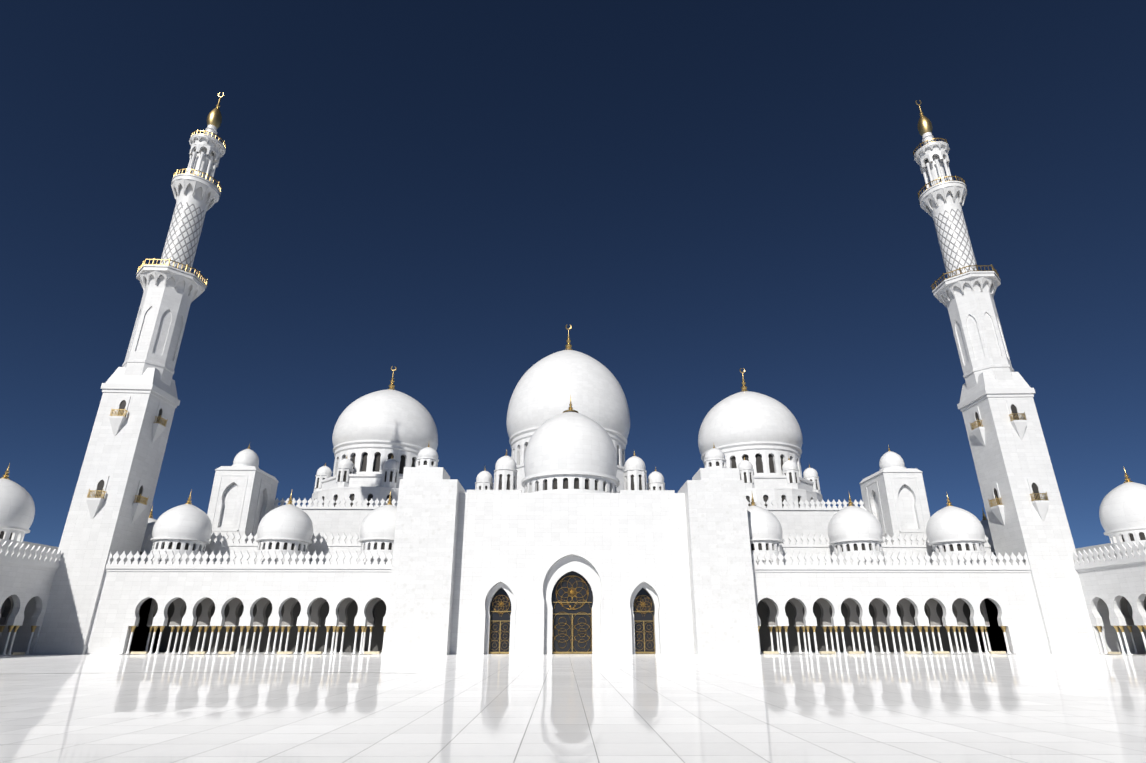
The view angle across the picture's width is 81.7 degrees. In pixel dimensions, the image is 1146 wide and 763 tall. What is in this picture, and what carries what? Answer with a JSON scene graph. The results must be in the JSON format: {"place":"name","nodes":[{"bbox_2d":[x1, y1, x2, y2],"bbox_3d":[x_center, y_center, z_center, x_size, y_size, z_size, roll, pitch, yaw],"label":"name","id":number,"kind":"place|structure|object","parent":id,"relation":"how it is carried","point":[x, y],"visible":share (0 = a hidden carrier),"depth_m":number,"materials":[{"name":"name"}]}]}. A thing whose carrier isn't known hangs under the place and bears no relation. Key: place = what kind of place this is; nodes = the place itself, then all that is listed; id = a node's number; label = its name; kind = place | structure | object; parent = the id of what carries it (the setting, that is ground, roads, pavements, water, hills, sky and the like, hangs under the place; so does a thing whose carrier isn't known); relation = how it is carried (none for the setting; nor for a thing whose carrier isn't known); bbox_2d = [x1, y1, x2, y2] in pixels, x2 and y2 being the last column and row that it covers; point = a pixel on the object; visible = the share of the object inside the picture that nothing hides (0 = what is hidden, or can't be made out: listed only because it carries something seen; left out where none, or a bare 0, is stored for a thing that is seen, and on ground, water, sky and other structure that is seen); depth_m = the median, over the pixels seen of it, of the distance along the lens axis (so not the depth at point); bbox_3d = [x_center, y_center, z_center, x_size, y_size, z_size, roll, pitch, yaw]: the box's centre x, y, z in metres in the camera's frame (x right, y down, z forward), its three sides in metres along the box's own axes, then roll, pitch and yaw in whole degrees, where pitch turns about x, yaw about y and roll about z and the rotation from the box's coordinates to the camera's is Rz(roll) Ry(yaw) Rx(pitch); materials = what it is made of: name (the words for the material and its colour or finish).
{"place":"outdoors","nodes":[
{"label":"outdoors","id":0,"kind":"place"},
{"bbox_2d":[0,654,1145,762],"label":"courtyard floor","id":1,"kind":"structure","parent":0,"point":[760,708],"depth_m":25.74,"materials":[{"name":"stone"}]},
{"bbox_2d":[42,672,361,673],"bbox_3d":[-47.680,20.143,45.334,72.665,0.001,4.871,3,-21,-8],"label":"floor inlay","id":2,"kind":"object","parent":1,"relation":"on","point":[179,672],"visible":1,"depth_m":49.23,"materials":[{"name":"grey stone"}]},
{"bbox_2d":[85,489,1049,654],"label":"arcade","id":3,"kind":"object","parent":1,"relation":"on","point":[283,583],"visible":0.96,"depth_m":96.43,"materials":[{"name":"stone"}]},
{"bbox_2d":[383,444,759,654],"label":"portal","id":4,"kind":"object","parent":1,"relation":"on","point":[563,573],"visible":1,"depth_m":94.47,"materials":[{"name":"stone"}]},
{"bbox_2d":[0,506,1145,654],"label":"side arcade","id":5,"kind":"object","parent":1,"relation":"on","point":[1113,588],"visible":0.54,"depth_m":90.81,"materials":[{"name":"stone"}]},
{"bbox_2d":[0,463,1145,556],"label":"arcade domes","id":6,"kind":"structure","parent":5,"relation":"on","point":[1122,513],"depth_m":89.01,"materials":[{"name":"stone"}]},
{"bbox_2d":[0,652,1145,655],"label":"arcade floor","id":7,"kind":"structure","parent":1,"relation":"on","point":[171,653],"depth_m":93.30,"materials":[{"name":"stone"}]},
{"bbox_2d":[0,0,1145,548],"label":"sky","id":8,"kind":"structure","parent":0,"point":[704,191],"materials":[{"name":"blue"}]},
{"bbox_3d":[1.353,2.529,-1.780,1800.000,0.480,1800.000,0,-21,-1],"label":"ground","id":9,"kind":"structure","parent":0,"visible":0},
{"bbox_2d":[34,93,225,654],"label":"minaret","id":10,"kind":"object","parent":9,"relation":"on","point":[112,500],"visible":1,"depth_m":103.26,"materials":[{"name":"stone"}]},
{"bbox_2d":[207,325,929,544],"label":"domes","id":11,"kind":"structure","parent":9,"relation":"on","point":[568,422],"depth_m":165.66,"materials":[{"name":"stone"}]},
{"bbox_2d":[913,100,1099,653],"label":"minaret","id":12,"kind":"object","parent":9,"relation":"on","point":[1023,503],"visible":1,"depth_m":105.22,"materials":[{"name":"stone"}]}
]}

